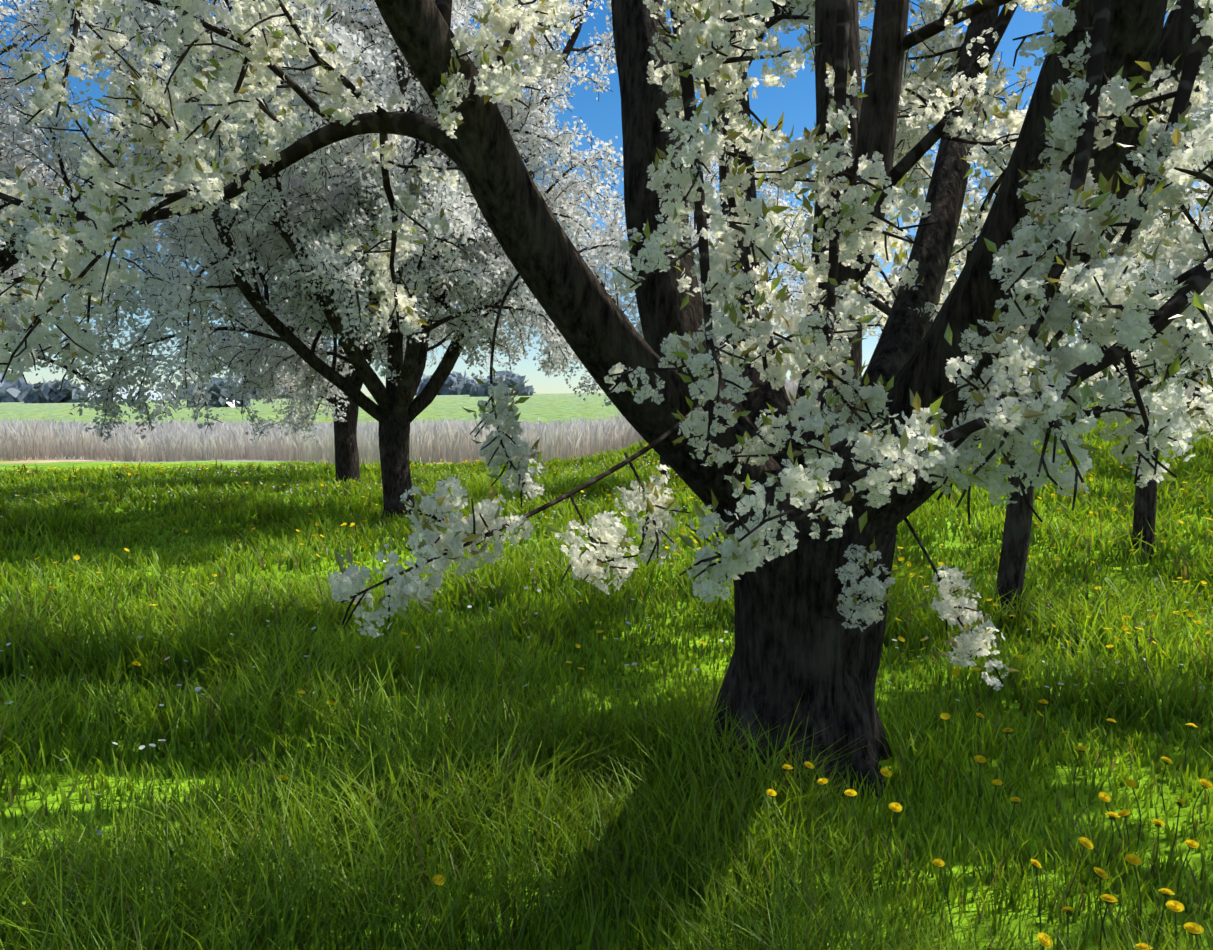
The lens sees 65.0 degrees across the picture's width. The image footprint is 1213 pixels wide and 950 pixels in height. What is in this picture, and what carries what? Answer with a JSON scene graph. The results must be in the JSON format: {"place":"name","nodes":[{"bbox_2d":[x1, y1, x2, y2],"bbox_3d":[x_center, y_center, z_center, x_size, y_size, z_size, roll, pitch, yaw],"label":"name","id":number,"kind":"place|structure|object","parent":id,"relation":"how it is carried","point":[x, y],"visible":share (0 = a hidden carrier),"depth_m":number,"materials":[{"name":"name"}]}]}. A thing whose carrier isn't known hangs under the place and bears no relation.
{"place":"outdoors","nodes":[
{"label":"outdoors","id":0,"kind":"place"},
{"bbox_2d":[0,0,239,427],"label":"cherry tree","id":1,"kind":"object","parent":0,"point":[7,132],"depth_m":12.48,"materials":[{"name":"white plant"}]},
{"bbox_2d":[0,385,1212,949],"bbox_3d":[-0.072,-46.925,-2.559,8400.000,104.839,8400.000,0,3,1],"label":"ground","id":2,"kind":"structure","parent":0,"point":[566,407],"depth_m":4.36,"materials":[{"name":"green plant"}]},
{"bbox_2d":[82,0,504,483],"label":"cherry tree","id":3,"kind":"object","parent":2,"relation":"on","point":[272,281],"depth_m":22.35,"materials":[{"name":"white plant"}]},
{"bbox_2d":[0,0,632,522],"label":"cherry tree","id":4,"kind":"object","parent":2,"relation":"on","point":[306,212],"depth_m":12.84,"materials":[{"name":"white plant"}]},
{"bbox_2d":[0,370,788,406],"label":"hedge trees","id":5,"kind":"object","parent":2,"relation":"on","point":[455,383],"visible":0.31,"depth_m":236.70,"materials":[{"name":"green plant"}]},
{"bbox_2d":[0,0,1212,804],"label":"cherry tree","id":6,"kind":"object","parent":2,"relation":"on","point":[1026,352],"depth_m":3.39,"materials":[{"name":"white plant"}]},
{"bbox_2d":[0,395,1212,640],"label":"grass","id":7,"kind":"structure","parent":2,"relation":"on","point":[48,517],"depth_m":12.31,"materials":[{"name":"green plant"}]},
{"bbox_2d":[0,442,1212,732],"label":"dandelion","id":8,"kind":"object","parent":2,"relation":"on","point":[956,670],"visible":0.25,"depth_m":9.37,"materials":[{"name":"plant"}]},
{"bbox_2d":[0,443,1212,872],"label":"daisy","id":9,"kind":"object","parent":2,"relation":"on","point":[198,689],"visible":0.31,"depth_m":7.71,"materials":[{"name":"white plant"}]},
{"bbox_2d":[132,604,1203,949],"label":"dandelions","id":10,"kind":"object","parent":2,"relation":"on","point":[1016,852],"visible":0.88,"depth_m":3.32,"materials":[{"name":"plant"}]},
{"bbox_2d":[132,600,1212,949],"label":"dandelion heads","id":11,"kind":"object","parent":10,"relation":"on","point":[1192,928],"visible":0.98,"depth_m":3.01,"materials":[{"name":"yellow plant"}]},
{"bbox_2d":[523,98,812,484],"bbox_3d":[1.863,-3.418,17.930,4.203,7.547,6.389,3,4,45],"label":"cherry tree","id":12,"kind":"object","parent":2,"relation":"on","point":[789,312],"depth_m":17.48,"materials":[{"name":"white plant"}]},
{"bbox_2d":[755,27,1212,629],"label":"cherry tree","id":13,"kind":"object","parent":2,"relation":"on","point":[961,237],"depth_m":6.60,"materials":[{"name":"white plant"}]},
{"bbox_2d":[924,104,1212,561],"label":"cherry tree","id":14,"kind":"object","parent":2,"relation":"on","point":[1145,503],"depth_m":9.74,"materials":[{"name":"white plant"}]},
{"bbox_2d":[0,369,1212,464],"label":"tall dry grass","id":15,"kind":"structure","parent":0,"point":[449,440],"depth_m":38.54,"materials":[{"name":"beige plant"}]},
{"bbox_2d":[0,0,1212,396],"label":"sky","id":16,"kind":"structure","parent":0,"point":[797,100],"materials":[{"name":"blue"}]},
{"bbox_2d":[765,231,880,339],"bbox_3d":[5.627,-4.185,25.522,3.729,5.632,4.719,0,3,1],"label":"cherry tree","id":17,"kind":"object","parent":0,"point":[795,285],"depth_m":25.09,"materials":[{"name":"white plant"}]},
{"bbox_2d":[869,263,906,339],"bbox_3d":[10.802,-4.980,33.270,4.148,5.526,5.157,0,3,1],"label":"cherry tree","id":18,"kind":"object","parent":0,"point":[888,287],"depth_m":33.77,"materials":[{"name":"white plant"}]},
{"bbox_2d":[1113,230,1203,399],"bbox_3d":[15.362,-4.109,23.938,4.586,5.426,5.062,1,3,25],"label":"cherry tree","id":19,"kind":"object","parent":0,"point":[1194,395],"depth_m":24.56,"materials":[{"name":"white plant"}]},
{"bbox_2d":[1133,203,1212,471],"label":"cherry tree","id":20,"kind":"object","parent":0,"point":[1179,284],"depth_m":16.10,"materials":[{"name":"white plant"}]}
]}

